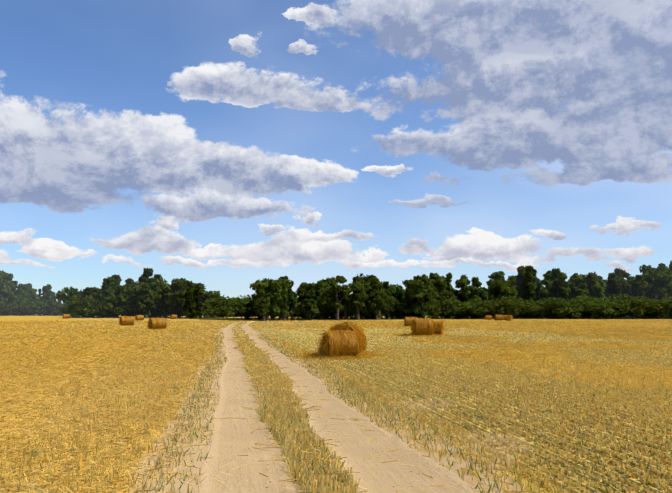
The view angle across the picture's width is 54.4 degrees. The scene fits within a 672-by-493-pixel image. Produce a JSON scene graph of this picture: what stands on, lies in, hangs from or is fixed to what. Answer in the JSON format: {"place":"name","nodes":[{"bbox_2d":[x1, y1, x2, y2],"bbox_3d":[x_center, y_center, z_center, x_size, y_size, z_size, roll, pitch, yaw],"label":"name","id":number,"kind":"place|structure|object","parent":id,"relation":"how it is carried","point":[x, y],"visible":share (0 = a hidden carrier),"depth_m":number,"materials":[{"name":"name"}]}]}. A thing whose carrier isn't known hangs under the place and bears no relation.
{"place":"outdoors","nodes":[
{"label":"outdoors","id":0,"kind":"place"},
{"bbox_2d":[0,314,671,492],"bbox_3d":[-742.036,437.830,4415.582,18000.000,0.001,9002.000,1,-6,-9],"label":"field ground","id":1,"kind":"structure","parent":0,"point":[199,464],"depth_m":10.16,"materials":[{"name":"yellow plant"}]},
{"bbox_2d":[0,270,13,284],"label":"tree","id":2,"kind":"object","parent":1,"relation":"on","point":[4,276],"visible":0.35,"depth_m":268.20,"materials":[{"name":"green plant"}]},
{"bbox_2d":[0,282,14,315],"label":"tree","id":3,"kind":"object","parent":1,"relation":"on","point":[5,290],"visible":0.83,"depth_m":255.89,"materials":[{"name":"green plant"}]},
{"bbox_2d":[9,288,30,305],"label":"tree","id":4,"kind":"object","parent":1,"relation":"on","point":[23,296],"visible":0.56,"depth_m":252.21,"materials":[{"name":"green plant"}]},
{"bbox_2d":[13,304,38,315],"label":"bush","id":5,"kind":"object","parent":1,"relation":"on","point":[29,308],"visible":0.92,"depth_m":238.43,"materials":[{"name":"green plant"}]},
{"bbox_2d":[16,283,35,294],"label":"tree","id":6,"kind":"object","parent":1,"relation":"on","point":[26,287],"visible":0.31,"depth_m":268.65,"materials":[{"name":"green plant"}]},
{"bbox_2d":[26,288,40,314],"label":"tree","id":7,"kind":"object","parent":1,"relation":"on","point":[33,296],"visible":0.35,"depth_m":262.48,"materials":[{"name":"green plant"}]},
{"bbox_2d":[42,286,49,315],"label":"tree","id":8,"kind":"object","parent":1,"relation":"on","point":[45,294],"visible":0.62,"depth_m":251.22,"materials":[{"name":"green plant"}]},
{"bbox_2d":[41,284,54,314],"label":"tree","id":9,"kind":"object","parent":1,"relation":"on","point":[51,293],"visible":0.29,"depth_m":260.93,"materials":[{"name":"green plant"}]},
{"bbox_2d":[55,287,81,316],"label":"oak tree","id":10,"kind":"object","parent":1,"relation":"on","point":[71,292],"visible":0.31,"depth_m":185.33,"materials":[{"name":"green plant"}]},
{"bbox_2d":[65,295,95,317],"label":"bush","id":11,"kind":"object","parent":1,"relation":"on","point":[78,303],"visible":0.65,"depth_m":167.81,"materials":[{"name":"green plant"}]},
{"bbox_2d":[71,307,92,317],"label":"bush","id":12,"kind":"object","parent":1,"relation":"on","point":[78,313],"visible":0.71,"depth_m":164.86,"materials":[{"name":"green plant"}]},
{"bbox_2d":[85,299,117,317],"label":"bush","id":13,"kind":"object","parent":1,"relation":"on","point":[96,303],"visible":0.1,"depth_m":167.50,"materials":[{"name":"green plant"}]},
{"bbox_2d":[89,304,114,316],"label":"bush","id":14,"kind":"object","parent":1,"relation":"on","point":[100,310],"visible":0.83,"depth_m":165.74,"materials":[{"name":"green plant"}]},
{"bbox_2d":[89,285,114,299],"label":"oak tree","id":15,"kind":"object","parent":1,"relation":"on","point":[92,290],"visible":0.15,"depth_m":180.51,"materials":[{"name":"green plant"}]},
{"bbox_2d":[96,276,115,317],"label":"oak tree","id":16,"kind":"object","parent":1,"relation":"on","point":[103,293],"visible":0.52,"depth_m":172.64,"materials":[{"name":"green plant"}]},
{"bbox_2d":[100,302,126,315],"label":"bush","id":17,"kind":"object","parent":1,"relation":"on","point":[110,307],"visible":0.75,"depth_m":164.81,"materials":[{"name":"green plant"}]},
{"bbox_2d":[109,283,134,315],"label":"oak tree","id":18,"kind":"object","parent":1,"relation":"on","point":[124,291],"visible":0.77,"depth_m":166.49,"materials":[{"name":"green plant"}]},
{"bbox_2d":[118,316,134,325],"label":"straw bale","id":19,"kind":"object","parent":1,"relation":"on","point":[126,320],"visible":0.88,"depth_m":77.60},
{"bbox_2d":[125,301,155,315],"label":"bush","id":20,"kind":"object","parent":1,"relation":"on","point":[134,310],"visible":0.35,"depth_m":165.63,"materials":[{"name":"green plant"}]},
{"bbox_2d":[138,268,153,285],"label":"oak tree","id":21,"kind":"object","parent":1,"relation":"on","point":[147,273],"visible":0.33,"depth_m":175.88,"materials":[{"name":"green plant"}]},
{"bbox_2d":[136,283,156,317],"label":"oak tree","id":22,"kind":"object","parent":1,"relation":"on","point":[146,302],"visible":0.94,"depth_m":164.72,"materials":[{"name":"green plant"}]},
{"bbox_2d":[127,276,169,317],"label":"oak tree","id":23,"kind":"object","parent":1,"relation":"on","point":[137,291],"visible":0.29,"depth_m":168.75,"materials":[{"name":"green plant"}]},
{"bbox_2d":[145,317,168,329],"bbox_3d":[-17.032,7.330,62.258,2.102,1.268,1.495,4,-7,-35],"label":"straw bale","id":24,"kind":"object","parent":1,"relation":"on","point":[157,323],"visible":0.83,"depth_m":61.81},
{"bbox_2d":[154,287,174,317],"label":"oak tree","id":25,"kind":"object","parent":1,"relation":"on","point":[163,295],"visible":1,"depth_m":161.28,"materials":[{"name":"green plant"}]},
{"bbox_2d":[168,278,185,317],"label":"oak tree","id":26,"kind":"object","parent":1,"relation":"on","point":[176,286],"visible":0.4,"depth_m":167.87,"materials":[{"name":"green plant"}]},
{"bbox_2d":[174,280,195,316],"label":"oak tree","id":27,"kind":"object","parent":1,"relation":"on","point":[180,299],"visible":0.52,"depth_m":158.82,"materials":[{"name":"green plant"}]},
{"bbox_2d":[183,287,196,318],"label":"oak tree","id":28,"kind":"object","parent":1,"relation":"on","point":[191,312],"visible":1,"depth_m":149.35,"materials":[{"name":"green plant"}]},
{"bbox_2d":[187,286,203,317],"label":"oak tree","id":29,"kind":"object","parent":1,"relation":"on","point":[198,304],"visible":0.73,"depth_m":155.26,"materials":[{"name":"green plant"}]},
{"bbox_2d":[182,283,222,317],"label":"oak tree","id":30,"kind":"object","parent":1,"relation":"on","point":[205,296],"visible":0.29,"depth_m":163.51,"materials":[{"name":"green plant"}]},
{"bbox_2d":[204,303,246,319],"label":"bush","id":31,"kind":"object","parent":1,"relation":"on","point":[213,308],"visible":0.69,"depth_m":131.89,"materials":[{"name":"green plant"}]},
{"bbox_2d":[213,295,246,317],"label":"bush","id":32,"kind":"object","parent":1,"relation":"on","point":[220,301],"visible":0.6,"depth_m":133.28,"materials":[{"name":"green plant"}]},
{"bbox_2d":[229,296,258,316],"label":"bush","id":33,"kind":"object","parent":1,"relation":"on","point":[249,304],"visible":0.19,"depth_m":138.62,"materials":[{"name":"green plant"}]},
{"bbox_2d":[230,299,257,318],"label":"bush","id":34,"kind":"object","parent":1,"relation":"on","point":[251,307],"visible":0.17,"depth_m":138.63,"materials":[{"name":"green plant"}]},
{"bbox_2d":[199,319,299,492],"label":"track rut","id":35,"kind":"structure","parent":1,"relation":"on","point":[227,444],"depth_m":8.46,"materials":[{"name":"beige soil"}]},
{"bbox_2d":[256,288,269,320],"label":"tree","id":36,"kind":"object","parent":1,"relation":"on","point":[264,310],"visible":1,"depth_m":117.24,"materials":[{"name":"green plant"}]},
{"bbox_2d":[249,278,281,320],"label":"tree","id":37,"kind":"object","parent":1,"relation":"on","point":[268,285],"visible":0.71,"depth_m":120.68,"materials":[{"name":"green plant"}]},
{"bbox_2d":[270,279,286,319],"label":"tree","id":38,"kind":"object","parent":1,"relation":"on","point":[280,282],"visible":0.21,"depth_m":127.37,"materials":[{"name":"green plant"}]},
{"bbox_2d":[271,278,293,319],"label":"tree","id":39,"kind":"object","parent":1,"relation":"on","point":[288,283],"visible":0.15,"depth_m":129.82,"materials":[{"name":"green plant"}]},
{"bbox_2d":[278,283,289,320],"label":"tall tree","id":40,"kind":"object","parent":1,"relation":"on","point":[284,308],"visible":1,"depth_m":118.96,"materials":[{"name":"green plant"}]},
{"bbox_2d":[286,288,296,319],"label":"tree","id":41,"kind":"object","parent":1,"relation":"on","point":[292,300],"visible":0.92,"depth_m":126.36,"materials":[{"name":"green plant"}]},
{"bbox_2d":[295,282,314,315],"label":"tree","id":42,"kind":"object","parent":1,"relation":"on","point":[303,289],"visible":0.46,"depth_m":136.25,"materials":[{"name":"green plant"}]},
{"bbox_2d":[300,289,318,319],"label":"tree","id":43,"kind":"object","parent":1,"relation":"on","point":[312,310],"visible":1,"depth_m":125.17,"materials":[{"name":"green plant"}]},
{"bbox_2d":[310,280,328,319],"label":"tree","id":44,"kind":"object","parent":1,"relation":"on","point":[320,288],"visible":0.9,"depth_m":130.05,"materials":[{"name":"green plant"}]},
{"bbox_2d":[320,276,341,289],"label":"tree","id":45,"kind":"object","parent":1,"relation":"on","point":[332,282],"visible":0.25,"depth_m":143.67,"materials":[{"name":"green plant"}]},
{"bbox_2d":[326,275,348,319],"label":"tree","id":46,"kind":"object","parent":1,"relation":"on","point":[336,300],"visible":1,"depth_m":128.35,"materials":[{"name":"green plant"}]},
{"bbox_2d":[315,326,364,358],"bbox_3d":[0.132,3.600,24.489,1.813,1.256,1.490,2,-6,-17],"label":"straw bale","id":47,"kind":"object","parent":1,"relation":"on","point":[337,343],"visible":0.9,"depth_m":24.02},
{"bbox_2d":[341,288,354,319],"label":"tree","id":48,"kind":"object","parent":1,"relation":"on","point":[348,301],"visible":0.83,"depth_m":132.25,"materials":[{"name":"green plant"}]},
{"bbox_2d":[329,319,367,352],"bbox_3d":[0.401,3.633,25.914,1.691,1.499,1.471,-3,-6,28],"label":"straw bale","id":49,"kind":"object","parent":1,"relation":"on","point":[349,325],"visible":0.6,"depth_m":25.65},
{"bbox_2d":[242,320,477,492],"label":"track rut","id":50,"kind":"structure","parent":1,"relation":"on","point":[386,477],"depth_m":8.31,"materials":[{"name":"beige soil"}]},
{"bbox_2d":[352,285,368,319],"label":"tree","id":51,"kind":"object","parent":1,"relation":"on","point":[359,294],"visible":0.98,"depth_m":131.25,"materials":[{"name":"green plant"}]},
{"bbox_2d":[348,280,375,318],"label":"tree","id":52,"kind":"object","parent":1,"relation":"on","point":[365,310],"visible":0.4,"depth_m":136.62,"materials":[{"name":"green plant"}]},
{"bbox_2d":[284,333,442,360],"bbox_3d":[2.960,5.139,35.314,4.783,0.249,27.042,-2,-6,16],"label":"straw debris","id":53,"kind":"object","parent":1,"relation":"on","point":[364,355],"visible":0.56,"depth_m":24.27,"materials":[{"name":"yellow plant"}]},
{"bbox_2d":[356,273,391,317],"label":"tree","id":54,"kind":"object","parent":1,"relation":"on","point":[368,278],"visible":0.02,"depth_m":156.80,"materials":[{"name":"green plant"}]},
{"bbox_2d":[366,277,388,319],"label":"tree","id":55,"kind":"object","parent":1,"relation":"on","point":[375,300],"visible":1,"depth_m":135.55,"materials":[{"name":"green plant"}]},
{"bbox_2d":[381,291,393,318],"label":"tree","id":56,"kind":"object","parent":1,"relation":"on","point":[386,310],"visible":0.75,"depth_m":137.99,"materials":[{"name":"green plant"}]},
{"bbox_2d":[388,284,406,318],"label":"tree","id":57,"kind":"object","parent":1,"relation":"on","point":[394,290],"visible":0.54,"depth_m":149.25,"materials":[{"name":"green plant"}]},
{"bbox_2d":[389,300,412,318],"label":"bush","id":58,"kind":"object","parent":1,"relation":"on","point":[399,305],"visible":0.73,"depth_m":142.81,"materials":[{"name":"green plant"}]},
{"bbox_2d":[405,276,437,317],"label":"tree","id":59,"kind":"object","parent":1,"relation":"on","point":[421,288],"visible":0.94,"depth_m":141.42,"materials":[{"name":"green plant"}]},
{"bbox_2d":[409,317,435,335],"bbox_3d":[6.046,5.622,45.702,1.801,1.427,1.737,1,-6,-7],"label":"straw bale","id":60,"kind":"object","parent":1,"relation":"on","point":[421,326],"visible":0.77,"depth_m":45.18},
{"bbox_2d":[412,302,438,318],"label":"bush","id":61,"kind":"object","parent":1,"relation":"on","point":[426,311],"visible":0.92,"depth_m":140.26,"materials":[{"name":"green plant"}]},
{"bbox_2d":[411,298,448,314],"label":"bush","id":62,"kind":"object","parent":1,"relation":"on","point":[439,305],"visible":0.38,"depth_m":141.79,"materials":[{"name":"green plant"}]},
{"bbox_2d":[431,272,446,317],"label":"tree","id":63,"kind":"object","parent":1,"relation":"on","point":[435,276],"visible":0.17,"depth_m":154.07,"materials":[{"name":"green plant"}]},
{"bbox_2d":[433,320,446,334],"bbox_3d":[7.003,5.843,47.087,1.968,1.246,1.542,-2,-6,18],"label":"straw bale","id":64,"kind":"object","parent":1,"relation":"on","point":[440,327],"visible":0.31,"depth_m":46.53},
{"bbox_2d":[430,278,451,317],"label":"tree","id":65,"kind":"object","parent":1,"relation":"on","point":[434,286],"visible":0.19,"depth_m":150.10,"materials":[{"name":"green plant"}]},
{"bbox_2d":[428,296,460,315],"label":"bush","id":66,"kind":"object","parent":1,"relation":"on","point":[439,298],"visible":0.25,"depth_m":144.91,"materials":[{"name":"green plant"}]},
{"bbox_2d":[438,281,453,318],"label":"tree","id":67,"kind":"object","parent":1,"relation":"on","point":[442,284],"visible":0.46,"depth_m":147.01,"materials":[{"name":"green plant"}]},
{"bbox_2d":[444,272,454,291],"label":"tree","id":68,"kind":"object","parent":1,"relation":"on","point":[448,278],"visible":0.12,"depth_m":156.35,"materials":[{"name":"green plant"}]},
{"bbox_2d":[443,299,460,318],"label":"bush","id":69,"kind":"object","parent":1,"relation":"on","point":[449,305],"visible":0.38,"depth_m":144.08,"materials":[{"name":"green plant"}]},
{"bbox_2d":[452,278,470,318],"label":"tree","id":70,"kind":"object","parent":1,"relation":"on","point":[463,294],"visible":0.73,"depth_m":151.65,"materials":[{"name":"green plant"}]},
{"bbox_2d":[255,317,671,320],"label":"verge grass","id":71,"kind":"structure","parent":1,"relation":"on","point":[300,319],"depth_m":135.67,"materials":[{"name":"yellow plant"}]},
{"bbox_2d":[451,302,489,318],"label":"bush","id":72,"kind":"object","parent":1,"relation":"on","point":[466,307],"visible":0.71,"depth_m":141.44,"materials":[{"name":"green plant"}]},
{"bbox_2d":[470,276,488,317],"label":"tree","id":73,"kind":"object","parent":1,"relation":"on","point":[481,294],"visible":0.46,"depth_m":149.47,"materials":[{"name":"green plant"}]},
{"bbox_2d":[467,297,500,316],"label":"bush","id":74,"kind":"object","parent":1,"relation":"on","point":[472,302],"visible":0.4,"depth_m":142.00,"materials":[{"name":"green plant"}]},
{"bbox_2d":[475,298,514,317],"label":"bush","id":75,"kind":"object","parent":1,"relation":"on","point":[505,304],"visible":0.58,"depth_m":141.43,"materials":[{"name":"green plant"}]},
{"bbox_2d":[487,279,509,301],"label":"tree","id":76,"kind":"object","parent":1,"relation":"on","point":[496,287],"visible":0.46,"depth_m":150.72,"materials":[{"name":"green plant"}]},
{"bbox_2d":[486,271,516,287],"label":"tree","id":77,"kind":"object","parent":1,"relation":"on","point":[496,275],"visible":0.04,"depth_m":163.02,"materials":[{"name":"green plant"}]},
{"bbox_2d":[487,281,518,315],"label":"tree","id":78,"kind":"object","parent":1,"relation":"on","point":[513,292],"visible":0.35,"depth_m":151.48,"materials":[{"name":"green plant"}]},
{"bbox_2d":[492,300,525,315],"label":"bush","id":79,"kind":"object","parent":1,"relation":"on","point":[513,309],"visible":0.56,"depth_m":141.04,"materials":[{"name":"green plant"}]},
{"bbox_2d":[507,275,521,317],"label":"tree","id":80,"kind":"object","parent":1,"relation":"on","point":[512,278],"visible":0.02,"depth_m":157.15,"materials":[{"name":"green plant"}]},
{"bbox_2d":[514,265,536,297],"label":"tree","id":81,"kind":"object","parent":1,"relation":"on","point":[521,269],"visible":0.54,"depth_m":164.65,"materials":[{"name":"green plant"}]},
{"bbox_2d":[521,265,536,317],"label":"tree","id":82,"kind":"object","parent":1,"relation":"on","point":[528,293],"visible":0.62,"depth_m":154.29,"materials":[{"name":"green plant"}]},
{"bbox_2d":[520,305,548,316],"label":"bush","id":83,"kind":"object","parent":1,"relation":"on","point":[533,310],"visible":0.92,"depth_m":144.43,"materials":[{"name":"green plant"}]},
{"bbox_2d":[532,269,540,317],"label":"tree","id":84,"kind":"object","parent":1,"relation":"on","point":[537,286],"visible":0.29,"depth_m":158.38,"materials":[{"name":"green plant"}]},
{"bbox_2d":[536,279,552,317],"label":"tree","id":85,"kind":"object","parent":1,"relation":"on","point":[545,293],"visible":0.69,"depth_m":157.04,"materials":[{"name":"green plant"}]},
{"bbox_2d":[545,268,564,293],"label":"tree","id":86,"kind":"object","parent":1,"relation":"on","point":[550,275],"visible":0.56,"depth_m":162.20,"materials":[{"name":"green plant"}]},
{"bbox_2d":[550,272,570,317],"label":"tree","id":87,"kind":"object","parent":1,"relation":"on","point":[564,291],"visible":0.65,"depth_m":157.25,"materials":[{"name":"green plant"}]},
{"bbox_2d":[544,296,580,318],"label":"bush","id":88,"kind":"object","parent":1,"relation":"on","point":[561,304],"visible":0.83,"depth_m":142.56,"materials":[{"name":"green plant"}]},
{"bbox_2d":[568,275,588,317],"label":"tree","id":89,"kind":"object","parent":1,"relation":"on","point":[581,290],"visible":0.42,"depth_m":158.54,"materials":[{"name":"green plant"}]},
{"bbox_2d":[563,305,601,318],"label":"bush","id":90,"kind":"object","parent":1,"relation":"on","point":[575,314],"visible":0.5,"depth_m":142.69,"materials":[{"name":"green plant"}]},
{"bbox_2d":[575,300,597,315],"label":"bush","id":91,"kind":"object","parent":1,"relation":"on","point":[591,303],"visible":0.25,"depth_m":143.56,"materials":[{"name":"green plant"}]},
{"bbox_2d":[572,296,603,318],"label":"bush","id":92,"kind":"object","parent":1,"relation":"on","point":[580,301],"visible":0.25,"depth_m":146.40,"materials":[{"name":"green plant"}]},
{"bbox_2d":[577,273,600,295],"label":"tree","id":93,"kind":"object","parent":1,"relation":"on","point":[589,279],"visible":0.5,"depth_m":163.38,"materials":[{"name":"green plant"}]},
{"bbox_2d":[588,283,604,298],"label":"tree","id":94,"kind":"object","parent":1,"relation":"on","point":[595,289],"visible":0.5,"depth_m":161.14,"materials":[{"name":"green plant"}]},
{"bbox_2d":[593,301,625,316],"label":"bush","id":95,"kind":"object","parent":1,"relation":"on","point":[615,306],"visible":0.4,"depth_m":141.81,"materials":[{"name":"green plant"}]},
{"bbox_2d":[591,301,632,318],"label":"bush","id":96,"kind":"object","parent":1,"relation":"on","point":[605,311],"visible":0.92,"depth_m":140.36,"materials":[{"name":"green plant"}]},
{"bbox_2d":[607,272,627,317],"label":"tree","id":97,"kind":"object","parent":1,"relation":"on","point":[615,284],"visible":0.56,"depth_m":164.35,"materials":[{"name":"green plant"}]},
{"bbox_2d":[620,281,632,296],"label":"tree","id":98,"kind":"object","parent":1,"relation":"on","point":[626,286],"visible":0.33,"depth_m":168.03,"materials":[{"name":"green plant"}]},
{"bbox_2d":[611,297,654,315],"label":"bush","id":99,"kind":"object","parent":1,"relation":"on","point":[638,301],"visible":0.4,"depth_m":142.37,"materials":[{"name":"green plant"}]},
{"bbox_2d":[619,302,649,318],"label":"bush","id":100,"kind":"object","parent":1,"relation":"on","point":[639,312],"visible":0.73,"depth_m":140.39,"materials":[{"name":"green plant"}]},
{"bbox_2d":[630,274,644,317],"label":"tree","id":101,"kind":"object","parent":1,"relation":"on","point":[635,289],"visible":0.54,"depth_m":165.90,"materials":[{"name":"green plant"}]},
{"bbox_2d":[626,298,665,318],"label":"bush","id":102,"kind":"object","parent":1,"relation":"on","point":[655,306],"visible":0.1,"depth_m":142.36,"materials":[{"name":"green plant"}]},
{"bbox_2d":[626,276,671,299],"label":"tree","id":103,"kind":"object","parent":1,"relation":"on","point":[663,293],"visible":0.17,"depth_m":166.76,"materials":[{"name":"green plant"}]},
{"bbox_2d":[645,274,658,317],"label":"tree","id":104,"kind":"object","parent":1,"relation":"on","point":[653,282],"visible":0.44,"depth_m":167.61,"materials":[{"name":"green plant"}]},
{"bbox_2d":[643,307,666,317],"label":"bush","id":105,"kind":"object","parent":1,"relation":"on","point":[658,313],"visible":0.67,"depth_m":141.57,"materials":[{"name":"green plant"}]},
{"bbox_2d":[640,297,671,318],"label":"bush","id":106,"kind":"object","parent":1,"relation":"on","point":[665,303],"visible":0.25,"depth_m":142.13,"materials":[{"name":"green plant"}]},
{"bbox_2d":[643,268,671,317],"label":"tree","id":107,"kind":"object","parent":1,"relation":"on","point":[662,278],"visible":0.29,"depth_m":168.82,"materials":[{"name":"green plant"}]},
{"bbox_2d":[656,265,671,296],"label":"tree","id":108,"kind":"object","parent":1,"relation":"on","point":[668,285],"visible":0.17,"depth_m":169.01,"materials":[{"name":"green plant"}]},
{"bbox_2d":[0,0,671,303],"label":"sky","id":109,"kind":"structure","parent":0,"point":[225,146],"materials":[{"name":"blue"}]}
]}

